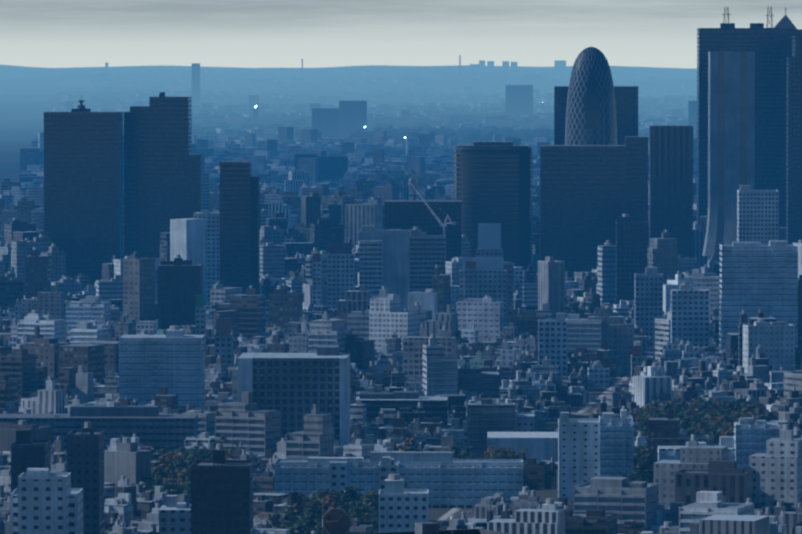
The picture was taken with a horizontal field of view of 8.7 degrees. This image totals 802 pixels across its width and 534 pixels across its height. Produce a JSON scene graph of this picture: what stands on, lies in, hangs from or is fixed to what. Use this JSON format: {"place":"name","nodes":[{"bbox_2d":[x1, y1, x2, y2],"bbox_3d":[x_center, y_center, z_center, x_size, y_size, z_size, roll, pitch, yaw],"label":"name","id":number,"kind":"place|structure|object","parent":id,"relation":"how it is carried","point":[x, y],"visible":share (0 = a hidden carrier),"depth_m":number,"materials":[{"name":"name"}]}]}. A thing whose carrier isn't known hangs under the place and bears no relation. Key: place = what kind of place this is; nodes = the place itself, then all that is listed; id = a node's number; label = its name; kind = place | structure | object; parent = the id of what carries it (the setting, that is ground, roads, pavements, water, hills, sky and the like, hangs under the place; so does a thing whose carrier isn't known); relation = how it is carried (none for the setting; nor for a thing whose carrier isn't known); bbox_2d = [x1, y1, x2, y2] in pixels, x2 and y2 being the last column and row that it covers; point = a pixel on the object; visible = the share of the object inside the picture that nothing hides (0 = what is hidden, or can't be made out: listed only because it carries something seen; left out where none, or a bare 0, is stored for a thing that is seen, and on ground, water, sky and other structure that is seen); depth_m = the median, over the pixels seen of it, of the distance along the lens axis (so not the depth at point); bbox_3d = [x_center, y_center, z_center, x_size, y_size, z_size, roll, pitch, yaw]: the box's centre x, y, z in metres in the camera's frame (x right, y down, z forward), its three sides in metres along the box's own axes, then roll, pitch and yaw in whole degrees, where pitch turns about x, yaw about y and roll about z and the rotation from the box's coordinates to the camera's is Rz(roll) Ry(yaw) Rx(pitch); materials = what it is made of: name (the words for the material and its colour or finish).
{"place":"outdoors","nodes":[
{"label":"outdoors","id":0,"kind":"place"},
{"bbox_2d":[0,65,696,521],"bbox_3d":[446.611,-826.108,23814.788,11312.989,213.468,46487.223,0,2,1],"label":"ground","id":1,"kind":"structure","parent":0,"point":[26,95],"depth_m":27430.23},
{"bbox_2d":[140,466,182,494],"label":"tree","id":2,"kind":"object","parent":1,"relation":"on","point":[157,479],"visible":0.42,"depth_m":2209.19,"materials":[{"name":"green plant"}]},
{"bbox_2d":[151,456,176,479],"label":"tree","id":3,"kind":"object","parent":1,"relation":"on","point":[165,463],"visible":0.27,"depth_m":2264.33,"materials":[{"name":"green plant"}]},
{"bbox_2d":[152,479,190,494],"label":"tree","id":4,"kind":"object","parent":1,"relation":"on","point":[169,489],"visible":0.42,"depth_m":2199.69,"materials":[{"name":"green plant"}]},
{"bbox_2d":[164,464,187,474],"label":"tree","id":5,"kind":"object","parent":1,"relation":"on","point":[169,469],"visible":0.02,"depth_m":2294.34,"materials":[{"name":"green plant"}]},
{"bbox_2d":[163,474,189,488],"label":"tree","id":6,"kind":"object","parent":1,"relation":"on","point":[181,481],"visible":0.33,"depth_m":2217.07,"materials":[{"name":"green plant"}]},
{"bbox_2d":[167,457,187,472],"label":"tree","id":7,"kind":"object","parent":1,"relation":"on","point":[174,464],"visible":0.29,"depth_m":2327.53,"materials":[{"name":"green plant"}]},
{"bbox_2d":[167,467,188,480],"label":"tree","id":8,"kind":"object","parent":1,"relation":"on","point":[175,475],"visible":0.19,"depth_m":2254.82,"materials":[{"name":"green plant"}]},
{"bbox_2d":[165,452,200,466],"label":"tree","id":9,"kind":"object","parent":1,"relation":"on","point":[168,455],"visible":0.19,"depth_m":2358.76,"materials":[{"name":"green plant"}]},
{"bbox_2d":[176,469,189,486],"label":"tree","id":10,"kind":"object","parent":1,"relation":"on","point":[182,474],"visible":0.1,"depth_m":2234.52,"materials":[{"name":"green plant"}]},
{"bbox_2d":[172,445,195,455],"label":"tree","id":11,"kind":"object","parent":1,"relation":"on","point":[179,452],"visible":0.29,"depth_m":2390.58,"materials":[{"name":"green plant"}]},
{"bbox_2d":[176,464,191,488],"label":"tree","id":12,"kind":"object","parent":1,"relation":"on","point":[188,470],"visible":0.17,"depth_m":2231.20,"materials":[{"name":"green plant"}]},
{"bbox_2d":[180,481,190,497],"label":"tree","id":13,"kind":"object","parent":1,"relation":"on","point":[185,491],"visible":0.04,"depth_m":2186.97,"materials":[{"name":"green plant"}]},
{"bbox_2d":[176,456,198,468],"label":"tree","id":14,"kind":"object","parent":1,"relation":"on","point":[190,460],"visible":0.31,"depth_m":2324.11,"materials":[{"name":"green plant"}]},
{"bbox_2d":[178,451,204,463],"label":"tree","id":15,"kind":"object","parent":1,"relation":"on","point":[194,454],"visible":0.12,"depth_m":2355.71,"materials":[{"name":"green plant"}]},
{"bbox_2d":[193,449,212,458],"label":"tree","id":16,"kind":"object","parent":1,"relation":"on","point":[206,454],"visible":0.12,"depth_m":2365.11,"materials":[{"name":"green plant"}]},
{"bbox_2d":[191,443,215,455],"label":"tree","id":17,"kind":"object","parent":1,"relation":"on","point":[203,450],"visible":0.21,"depth_m":2395.44,"materials":[{"name":"green plant"}]},
{"bbox_2d":[209,434,236,455],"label":"tree","id":18,"kind":"object","parent":1,"relation":"on","point":[222,440],"visible":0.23,"depth_m":2424.01,"materials":[{"name":"green plant"}]},
{"bbox_2d":[271,513,291,528],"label":"tree","id":19,"kind":"object","parent":1,"relation":"on","point":[285,519],"visible":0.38,"depth_m":2005.27,"materials":[{"name":"green plant"}]},
{"bbox_2d":[266,505,307,525],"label":"tree","id":20,"kind":"object","parent":1,"relation":"on","point":[274,518],"visible":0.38,"depth_m":2050.52,"materials":[{"name":"green plant"}]},
{"bbox_2d":[273,492,315,507],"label":"tree","id":21,"kind":"object","parent":1,"relation":"on","point":[299,496],"visible":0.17,"depth_m":2111.83,"materials":[{"name":"green plant"}]},
{"bbox_2d":[277,520,314,531],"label":"tree","id":22,"kind":"object","parent":1,"relation":"on","point":[286,524],"visible":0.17,"depth_m":1994.39,"materials":[{"name":"green plant"}]},
{"bbox_2d":[291,503,301,512],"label":"tree","id":23,"kind":"object","parent":1,"relation":"on","point":[297,508],"visible":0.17,"depth_m":2063.70,"materials":[{"name":"green plant"}]},
{"bbox_2d":[288,521,308,533],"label":"tree","id":24,"kind":"object","parent":1,"relation":"on","point":[299,526],"visible":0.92,"depth_m":1973.26,"materials":[{"name":"green plant"}]},
{"bbox_2d":[278,506,319,526],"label":"tree","id":25,"kind":"object","parent":1,"relation":"on","point":[309,511],"visible":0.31,"depth_m":2038.18,"materials":[{"name":"green plant"}]},
{"bbox_2d":[292,502,311,519],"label":"tree","id":26,"kind":"object","parent":1,"relation":"on","point":[302,506],"visible":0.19,"depth_m":2097.67,"materials":[{"name":"green plant"}]},
{"bbox_2d":[293,498,329,519],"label":"tree","id":27,"kind":"object","parent":1,"relation":"on","point":[325,508],"visible":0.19,"depth_m":2099.66,"materials":[{"name":"green plant"}]},
{"bbox_2d":[297,512,325,526],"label":"tree","id":28,"kind":"object","parent":1,"relation":"on","point":[317,515],"visible":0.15,"depth_m":2036.79,"materials":[{"name":"green plant"}]},
{"bbox_2d":[302,492,320,501],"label":"tree","id":29,"kind":"object","parent":1,"relation":"on","point":[307,497],"visible":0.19,"depth_m":2169.42,"materials":[{"name":"green plant"}]},
{"bbox_2d":[307,520,327,533],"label":"tree","id":30,"kind":"object","parent":1,"relation":"on","point":[319,526],"visible":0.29,"depth_m":1981.13,"materials":[{"name":"green plant"}]},
{"bbox_2d":[309,487,339,504],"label":"tree","id":31,"kind":"object","parent":1,"relation":"on","point":[319,494],"visible":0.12,"depth_m":2140.87,"materials":[{"name":"green plant"}]},
{"bbox_2d":[302,494,350,513],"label":"tree","id":32,"kind":"object","parent":1,"relation":"on","point":[331,497],"visible":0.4,"depth_m":2102.55,"materials":[{"name":"green plant"}]},
{"bbox_2d":[309,488,344,503],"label":"tree","id":33,"kind":"object","parent":1,"relation":"on","point":[314,498],"visible":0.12,"depth_m":2147.86,"materials":[{"name":"green plant"}]},
{"bbox_2d":[319,498,338,517],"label":"tree","id":34,"kind":"object","parent":1,"relation":"on","point":[332,503],"visible":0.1,"depth_m":2091.71,"materials":[{"name":"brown plant"}]},
{"bbox_2d":[323,496,369,509],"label":"tree","id":35,"kind":"object","parent":1,"relation":"on","point":[350,501],"visible":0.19,"depth_m":2118.19,"materials":[{"name":"green plant"}]},
{"bbox_2d":[330,486,363,499],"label":"tree","id":36,"kind":"object","parent":1,"relation":"on","point":[355,492],"visible":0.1,"depth_m":2161.82,"materials":[{"name":"green plant"}]},
{"bbox_2d":[337,487,359,499],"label":"tree","id":37,"kind":"object","parent":1,"relation":"on","point":[347,490],"visible":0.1,"depth_m":2156.39,"materials":[{"name":"green plant"}]},
{"bbox_2d":[340,493,357,502],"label":"tree","id":38,"kind":"object","parent":1,"relation":"on","point":[346,496],"visible":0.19,"depth_m":2146.40,"materials":[{"name":"green plant"}]},
{"bbox_2d":[348,507,366,524],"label":"tree","id":39,"kind":"object","parent":1,"relation":"on","point":[355,510],"visible":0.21,"depth_m":2042.22,"materials":[{"name":"green plant"}]},
{"bbox_2d":[347,514,377,532],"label":"tree","id":40,"kind":"object","parent":1,"relation":"on","point":[361,518],"visible":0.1,"depth_m":2006.48,"materials":[{"name":"green plant"}]},
{"bbox_2d":[348,504,377,517],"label":"tree","id":41,"kind":"object","parent":1,"relation":"on","point":[367,510],"visible":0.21,"depth_m":2061.18,"materials":[{"name":"green plant"}]},
{"bbox_2d":[349,512,377,531],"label":"tree","id":42,"kind":"object","parent":1,"relation":"on","point":[372,520],"visible":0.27,"depth_m":2031.45,"materials":[{"name":"green plant"}]},
{"bbox_2d":[362,489,378,514],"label":"tree","id":43,"kind":"object","parent":1,"relation":"on","point":[371,501],"visible":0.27,"depth_m":2124.30,"materials":[{"name":"green plant"}]},
{"bbox_2d":[253,103,543,139],"bbox_3d":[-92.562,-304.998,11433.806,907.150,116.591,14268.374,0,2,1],"label":"roof lights","id":44,"kind":"object","parent":1,"relation":"on","point":[255,111],"visible":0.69,"depth_m":16120.64,"materials":[{"name":"white glass"}]},
{"bbox_2d":[0,23,801,533],"bbox_3d":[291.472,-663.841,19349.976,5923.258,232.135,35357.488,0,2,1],"label":"city buildings","id":45,"kind":"structure","parent":1,"relation":"on","point":[114,375],"depth_m":3435.96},
{"bbox_2d":[77,7,801,255],"bbox_3d":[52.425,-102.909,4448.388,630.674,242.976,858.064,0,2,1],"label":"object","id":46,"kind":"object","parent":45,"relation":"on","point":[722,222],"visible":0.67,"depth_m":4435.28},
{"bbox_2d":[397,436,419,451],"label":"tree","id":47,"kind":"object","parent":1,"relation":"on","point":[407,441],"visible":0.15,"depth_m":2410.72,"materials":[{"name":"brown plant"}]},
{"bbox_2d":[402,447,416,451],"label":"tree","id":48,"kind":"object","parent":1,"relation":"on","point":[412,449],"visible":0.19,"depth_m":2385.01,"materials":[{"name":"green plant"}]},
{"bbox_2d":[408,177,424,190],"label":"tree","id":49,"kind":"object","parent":1,"relation":"on","point":[420,182],"visible":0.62,"depth_m":7753.33,"materials":[{"name":"green plant"}]},
{"bbox_2d":[404,446,434,451],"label":"tree","id":50,"kind":"object","parent":1,"relation":"on","point":[430,449],"visible":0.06,"depth_m":2389.24,"materials":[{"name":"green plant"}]},
{"bbox_2d":[420,178,434,187],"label":"tree","id":51,"kind":"object","parent":1,"relation":"on","point":[429,182],"visible":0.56,"depth_m":7779.06,"materials":[{"name":"green plant"}]},
{"bbox_2d":[450,443,469,458],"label":"tree","id":52,"kind":"object","parent":1,"relation":"on","point":[456,449],"visible":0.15,"depth_m":2342.23,"materials":[{"name":"green plant"}]},
{"bbox_2d":[451,451,478,458],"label":"tree","id":53,"kind":"object","parent":1,"relation":"on","point":[459,455],"visible":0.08,"depth_m":2363.57,"materials":[{"name":"green plant"}]},
{"bbox_2d":[468,453,498,458],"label":"tree","id":54,"kind":"object","parent":1,"relation":"on","point":[482,457],"visible":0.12,"depth_m":2363.14,"materials":[{"name":"green plant"}]},
{"bbox_2d":[481,136,492,141],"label":"tree","id":55,"kind":"object","parent":1,"relation":"on","point":[488,139],"visible":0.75,"depth_m":12032.01,"materials":[{"name":"blue plant"}]},
{"bbox_2d":[454,142,532,269],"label":"skyscraper","id":56,"kind":"structure","parent":1,"relation":"on","point":[493,182],"depth_m":4290.63,"materials":[{"name":"glass"}]},
{"bbox_2d":[481,444,514,455],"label":"tree","id":57,"kind":"object","parent":1,"relation":"on","point":[488,449],"visible":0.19,"depth_m":2413.84,"materials":[{"name":"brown plant"}]},
{"bbox_2d":[485,449,523,461],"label":"tree","id":58,"kind":"object","parent":1,"relation":"on","point":[505,453],"visible":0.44,"depth_m":2374.50,"materials":[{"name":"green plant"}]},
{"bbox_2d":[491,449,528,461],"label":"tree","id":59,"kind":"object","parent":1,"relation":"on","point":[519,456],"visible":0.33,"depth_m":2374.12,"materials":[{"name":"green plant"}]},
{"bbox_2d":[527,134,541,141],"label":"tree","id":60,"kind":"object","parent":1,"relation":"on","point":[530,137],"visible":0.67,"depth_m":12311.51,"materials":[{"name":"blue plant"}]},
{"bbox_2d":[565,47,617,144],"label":"skyscraper","id":61,"kind":"structure","parent":1,"relation":"on","point":[591,117],"depth_m":4593.41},
{"bbox_2d":[617,469,648,480],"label":"tree","id":62,"kind":"object","parent":1,"relation":"on","point":[638,473],"visible":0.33,"depth_m":2255.03,"materials":[{"name":"green plant"}]},
{"bbox_2d":[633,428,647,443],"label":"tree","id":63,"kind":"object","parent":1,"relation":"on","point":[644,433],"visible":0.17,"depth_m":2516.93,"materials":[{"name":"green plant"}]},
{"bbox_2d":[633,445,647,452],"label":"tree","id":64,"kind":"object","parent":1,"relation":"on","point":[635,449],"visible":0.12,"depth_m":2412.17,"materials":[{"name":"green plant"}]},
{"bbox_2d":[633,453,649,471],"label":"tree","id":65,"kind":"object","parent":1,"relation":"on","point":[635,460],"visible":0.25,"depth_m":2287.46,"materials":[{"name":"green plant"}]},
{"bbox_2d":[629,472,653,481],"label":"tree","id":66,"kind":"object","parent":1,"relation":"on","point":[637,477],"visible":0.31,"depth_m":2258.03,"materials":[{"name":"green plant"}]},
{"bbox_2d":[634,420,648,429],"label":"tree","id":67,"kind":"object","parent":1,"relation":"on","point":[643,423],"visible":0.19,"depth_m":2592.17,"materials":[{"name":"green plant"}]},
{"bbox_2d":[634,406,651,413],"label":"tree","id":68,"kind":"object","parent":1,"relation":"on","point":[641,411],"visible":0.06,"depth_m":2699.18,"materials":[{"name":"green plant"}]},
{"bbox_2d":[633,454,654,471],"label":"tree","id":69,"kind":"object","parent":1,"relation":"on","point":[647,460],"visible":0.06,"depth_m":2295.14,"materials":[{"name":"green plant"}]},
{"bbox_2d":[634,456,655,479],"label":"tree","id":70,"kind":"object","parent":1,"relation":"on","point":[651,462],"visible":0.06,"depth_m":2268.96,"materials":[{"name":"green plant"}]},
{"bbox_2d":[643,467,653,482],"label":"tree","id":71,"kind":"object","parent":1,"relation":"on","point":[651,471],"visible":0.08,"depth_m":2261.20,"materials":[{"name":"green plant"}]},
{"bbox_2d":[630,409,675,422],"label":"tree","id":72,"kind":"object","parent":1,"relation":"on","point":[638,417],"visible":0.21,"depth_m":2643.96,"materials":[{"name":"green plant"}]},
{"bbox_2d":[642,401,664,419],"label":"tree","id":73,"kind":"object","parent":1,"relation":"on","point":[654,407],"visible":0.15,"depth_m":2651.96,"materials":[{"name":"green plant"}]},
{"bbox_2d":[640,409,667,428],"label":"tree","id":74,"kind":"object","parent":1,"relation":"on","point":[656,414],"visible":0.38,"depth_m":2638.42,"materials":[{"name":"green plant"}]},
{"bbox_2d":[644,403,672,411],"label":"tree","id":75,"kind":"object","parent":1,"relation":"on","point":[649,405],"visible":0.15,"depth_m":2714.23,"materials":[{"name":"green plant"}]},
{"bbox_2d":[652,402,681,414],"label":"tree","id":76,"kind":"object","parent":1,"relation":"on","point":[665,405],"visible":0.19,"depth_m":2682.28,"materials":[{"name":"green plant"}]},
{"bbox_2d":[669,396,681,405],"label":"tree","id":77,"kind":"object","parent":1,"relation":"on","point":[673,401],"visible":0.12,"depth_m":2720.78,"materials":[{"name":"green plant"}]},
{"bbox_2d":[681,402,697,412],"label":"tree","id":78,"kind":"object","parent":1,"relation":"on","point":[690,406],"visible":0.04,"depth_m":2686.13,"materials":[{"name":"green plant"}]},
{"bbox_2d":[676,407,703,419],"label":"tree","id":79,"kind":"object","parent":1,"relation":"on","point":[687,412],"visible":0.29,"depth_m":2643.20,"materials":[{"name":"green plant"}]},
{"bbox_2d":[680,414,703,429],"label":"tree","id":80,"kind":"object","parent":1,"relation":"on","point":[686,419],"visible":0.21,"depth_m":2551.34,"materials":[{"name":"green plant"}]},
{"bbox_2d":[680,398,713,407],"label":"tree","id":81,"kind":"object","parent":1,"relation":"on","point":[710,403],"visible":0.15,"depth_m":2738.07,"materials":[{"name":"green plant"}]},
{"bbox_2d":[687,423,706,430],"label":"tree","id":82,"kind":"object","parent":1,"relation":"on","point":[693,426],"visible":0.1,"depth_m":2543.18,"materials":[{"name":"green plant"}]},
{"bbox_2d":[684,426,710,435],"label":"tree","id":83,"kind":"object","parent":1,"relation":"on","point":[696,431],"visible":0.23,"depth_m":2525.53,"materials":[{"name":"green plant"}]},
{"bbox_2d":[689,415,706,424],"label":"tree","id":84,"kind":"object","parent":1,"relation":"on","point":[697,420],"visible":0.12,"depth_m":2570.94,"materials":[{"name":"green plant"}]},
{"bbox_2d":[691,398,708,414],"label":"tree","id":85,"kind":"object","parent":1,"relation":"on","point":[696,403],"visible":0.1,"depth_m":2667.47,"materials":[{"name":"green plant"}]},
{"bbox_2d":[691,404,721,421],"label":"tree","id":86,"kind":"object","parent":1,"relation":"on","point":[701,407],"visible":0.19,"depth_m":2655.96,"materials":[{"name":"green plant"}]},
{"bbox_2d":[695,393,718,408],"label":"tree","id":87,"kind":"object","parent":1,"relation":"on","point":[703,401],"visible":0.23,"depth_m":2718.19,"materials":[{"name":"green plant"}]},
{"bbox_2d":[696,428,720,444],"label":"tree","id":88,"kind":"object","parent":1,"relation":"on","point":[714,434],"visible":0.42,"depth_m":2513.75,"materials":[{"name":"green plant"}]},
{"bbox_2d":[701,412,717,421],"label":"tree","id":89,"kind":"object","parent":1,"relation":"on","point":[710,414],"visible":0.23,"depth_m":2611.68,"materials":[{"name":"green plant"}]},
{"bbox_2d":[696,407,725,418],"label":"tree","id":90,"kind":"object","parent":1,"relation":"on","point":[717,412],"visible":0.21,"depth_m":2648.22,"materials":[{"name":"green plant"}]},
{"bbox_2d":[707,418,723,430],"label":"tree","id":91,"kind":"object","parent":1,"relation":"on","point":[713,422],"visible":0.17,"depth_m":2573.33,"materials":[{"name":"green plant"}]},
{"bbox_2d":[703,415,733,425],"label":"tree","id":92,"kind":"object","parent":1,"relation":"on","point":[722,419],"visible":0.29,"depth_m":2591.54,"materials":[{"name":"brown plant"}]},
{"bbox_2d":[708,421,733,434],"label":"tree","id":93,"kind":"object","parent":1,"relation":"on","point":[713,426],"visible":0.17,"depth_m":2545.20,"materials":[{"name":"green plant"}]},
{"bbox_2d":[719,415,731,425],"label":"tree","id":94,"kind":"object","parent":1,"relation":"on","point":[728,419],"visible":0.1,"depth_m":2589.14,"materials":[{"name":"green plant"}]},
{"bbox_2d":[721,426,733,435],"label":"tree","id":95,"kind":"object","parent":1,"relation":"on","point":[727,432],"visible":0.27,"depth_m":2530.70,"materials":[{"name":"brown plant"}]},
{"bbox_2d":[713,400,744,412],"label":"tree","id":96,"kind":"object","parent":1,"relation":"on","point":[715,405],"visible":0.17,"depth_m":2718.70,"materials":[{"name":"green plant"}]},
{"bbox_2d":[719,399,739,416],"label":"tree","id":97,"kind":"object","parent":1,"relation":"on","point":[729,406],"visible":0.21,"depth_m":2650.27,"materials":[{"name":"green plant"}]},
{"bbox_2d":[721,399,754,410],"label":"tree","id":98,"kind":"object","parent":1,"relation":"on","point":[737,404],"visible":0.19,"depth_m":2727.45,"materials":[{"name":"green plant"}]},
{"bbox_2d":[727,415,759,424],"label":"tree","id":99,"kind":"object","parent":1,"relation":"on","point":[741,417],"visible":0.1,"depth_m":2593.20,"materials":[{"name":"green plant"}]},
{"bbox_2d":[740,403,754,414],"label":"tree","id":100,"kind":"object","parent":1,"relation":"on","point":[745,407],"visible":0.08,"depth_m":2693.27,"materials":[{"name":"green plant"}]},
{"bbox_2d":[735,401,768,416],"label":"tree","id":101,"kind":"object","parent":1,"relation":"on","point":[745,403],"visible":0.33,"depth_m":2708.71,"materials":[{"name":"green plant"}]},
{"bbox_2d":[745,401,762,414],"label":"tree","id":102,"kind":"object","parent":1,"relation":"on","point":[753,407],"visible":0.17,"depth_m":2693.57,"materials":[{"name":"green plant"}]},
{"bbox_2d":[155,223,641,380],"bbox_3d":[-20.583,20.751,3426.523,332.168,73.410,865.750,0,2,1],"label":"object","id":103,"kind":"structure","parent":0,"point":[482,273],"depth_m":3592.95,"materials":[{"name":"concrete"}]},
{"bbox_2d":[0,0,801,68],"label":"sky","id":104,"kind":"structure","parent":0,"point":[33,33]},
{"bbox_2d":[322,496,507,533],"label":"roofs","id":105,"kind":"structure","parent":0,"point":[336,520],"depth_m":896.56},
{"bbox_2d":[435,359,656,529],"bbox_3d":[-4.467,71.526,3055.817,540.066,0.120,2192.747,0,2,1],"label":"roads","id":106,"kind":"structure","parent":0,"point":[588,410],"depth_m":2851.61,"materials":[{"name":"asphalt"}]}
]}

